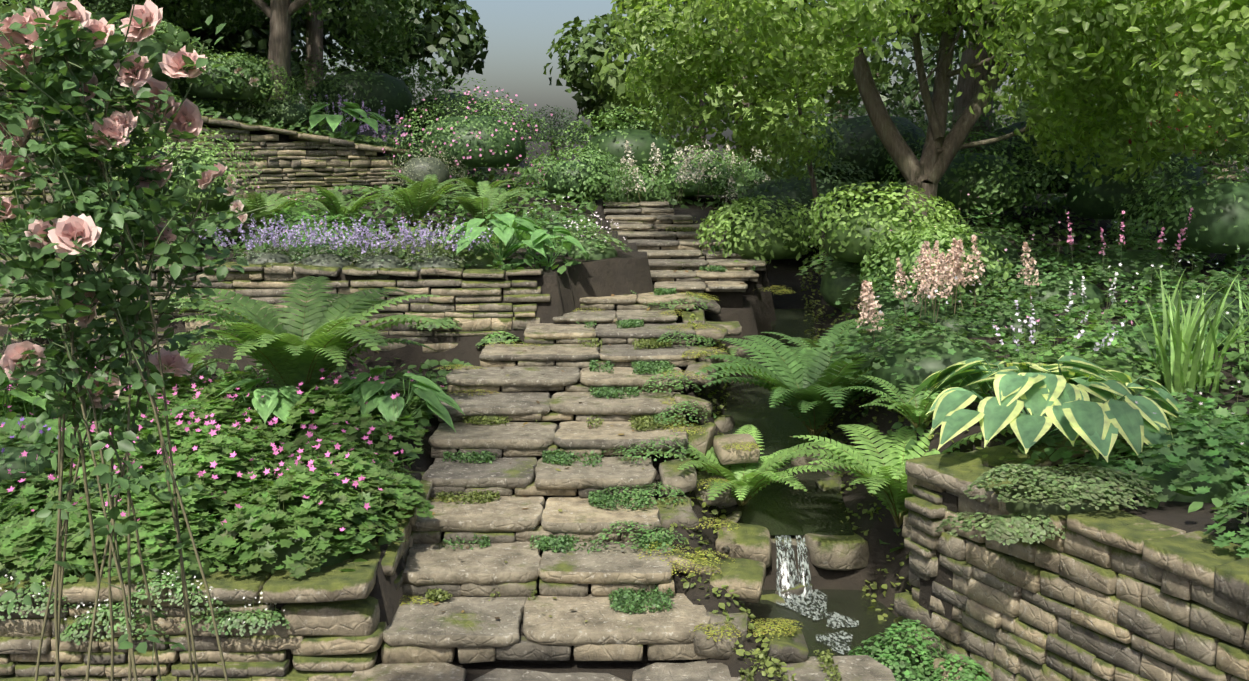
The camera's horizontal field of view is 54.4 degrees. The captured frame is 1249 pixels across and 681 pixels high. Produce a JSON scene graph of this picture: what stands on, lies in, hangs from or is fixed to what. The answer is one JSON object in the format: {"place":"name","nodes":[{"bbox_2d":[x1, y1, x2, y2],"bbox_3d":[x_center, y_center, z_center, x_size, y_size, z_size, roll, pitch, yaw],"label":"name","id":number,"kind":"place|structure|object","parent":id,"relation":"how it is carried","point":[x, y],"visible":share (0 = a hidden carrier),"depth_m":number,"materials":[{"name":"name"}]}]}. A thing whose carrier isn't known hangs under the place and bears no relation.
{"place":"outdoors","nodes":[
{"label":"outdoors","id":0,"kind":"place"},
{"bbox_2d":[0,0,1235,167],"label":"tree leaves","id":1,"kind":"object","parent":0,"point":[605,88],"visible":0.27,"depth_m":27.04,"materials":[{"name":"green plant"}]},
{"bbox_2d":[0,71,1248,680],"bbox_3d":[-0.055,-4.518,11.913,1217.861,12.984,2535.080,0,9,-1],"label":"terrain","id":2,"kind":"structure","parent":0,"point":[620,273],"depth_m":12.63,"materials":[{"name":"soil"}]},
{"bbox_2d":[0,0,270,680],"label":"rose","id":3,"kind":"object","parent":2,"relation":"on","point":[78,161],"depth_m":4.09,"materials":[{"name":"green plant"}]},
{"bbox_2d":[0,0,274,680],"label":"rose canes","id":4,"kind":"object","parent":2,"relation":"on","point":[58,574],"visible":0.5,"depth_m":4.20,"materials":[{"name":"plant"}]},
{"bbox_2d":[0,170,1012,527],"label":"ferns","id":5,"kind":"object","parent":2,"relation":"on","point":[812,390],"visible":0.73,"depth_m":10.33,"materials":[{"name":"green plant"}]},
{"bbox_2d":[0,102,1192,463],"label":"hosta plants","id":6,"kind":"object","parent":2,"relation":"on","point":[1054,394],"visible":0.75,"depth_m":8.47,"materials":[{"name":"green plant"}]},
{"bbox_2d":[441,206,767,680],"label":"step","id":7,"kind":"object","parent":2,"relation":"on","point":[623,670],"visible":0.04,"depth_m":7.60,"materials":[{"name":"stone"}]},
{"bbox_2d":[381,206,769,663],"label":"step risers","id":8,"kind":"object","parent":7,"relation":"attached to","point":[524,648],"visible":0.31,"depth_m":8.59,"materials":[{"name":"beige stone"}]},
{"bbox_2d":[349,200,895,680],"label":"step treads","id":9,"kind":"object","parent":7,"relation":"attached to","point":[451,624],"visible":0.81,"depth_m":8.87,"materials":[{"name":"beige stone"}]},
{"bbox_2d":[432,270,743,621],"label":"fallen leaves","id":10,"kind":"object","parent":9,"relation":"on","point":[560,510],"visible":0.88,"depth_m":9.61,"materials":[{"name":"plant"}]},
{"bbox_2d":[0,87,1248,680],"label":"perennial","id":11,"kind":"object","parent":2,"relation":"on","point":[276,522],"depth_m":9.14,"materials":[{"name":"green plant"}]},
{"bbox_2d":[0,82,1248,680],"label":"dry stone walls","id":12,"kind":"structure","parent":2,"relation":"on","point":[1110,596],"depth_m":7.31,"materials":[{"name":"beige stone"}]},
{"bbox_2d":[0,295,524,644],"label":"wall plants","id":13,"kind":"object","parent":12,"relation":"on","point":[235,618],"depth_m":7.18,"materials":[{"name":"green plant"}]},
{"bbox_2d":[0,0,1248,298],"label":"shrub foliage","id":14,"kind":"object","parent":2,"relation":"on","point":[774,218],"visible":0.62,"depth_m":17.33,"materials":[{"name":"green plant"}]},
{"bbox_2d":[0,69,1248,680],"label":"ground cover leaves","id":15,"kind":"object","parent":2,"relation":"on","point":[626,599],"visible":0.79,"depth_m":11.29,"materials":[{"name":"green plant"}]},
{"bbox_2d":[656,291,992,680],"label":"stream rocks","id":16,"kind":"object","parent":2,"relation":"on","point":[747,547],"visible":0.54,"depth_m":9.05,"materials":[{"name":"stone"}]},
{"bbox_2d":[1201,159,1244,184],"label":"stone wall","id":17,"kind":"structure","parent":2,"relation":"on","point":[1223,168],"depth_m":16.62,"materials":[{"name":"grey stone"}]},
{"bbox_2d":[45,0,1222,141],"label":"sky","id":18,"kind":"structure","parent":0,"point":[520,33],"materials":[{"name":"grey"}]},
{"bbox_2d":[721,309,992,679],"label":"stream water","id":19,"kind":"structure","parent":0,"point":[778,508],"depth_m":9.66,"materials":[{"name":"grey liquid"}]},
{"bbox_2d":[775,535,858,654],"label":"waterfall","id":20,"kind":"object","parent":19,"relation":"on","point":[797,600],"visible":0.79,"depth_m":8.89,"materials":[{"name":"liquid"}]}
]}

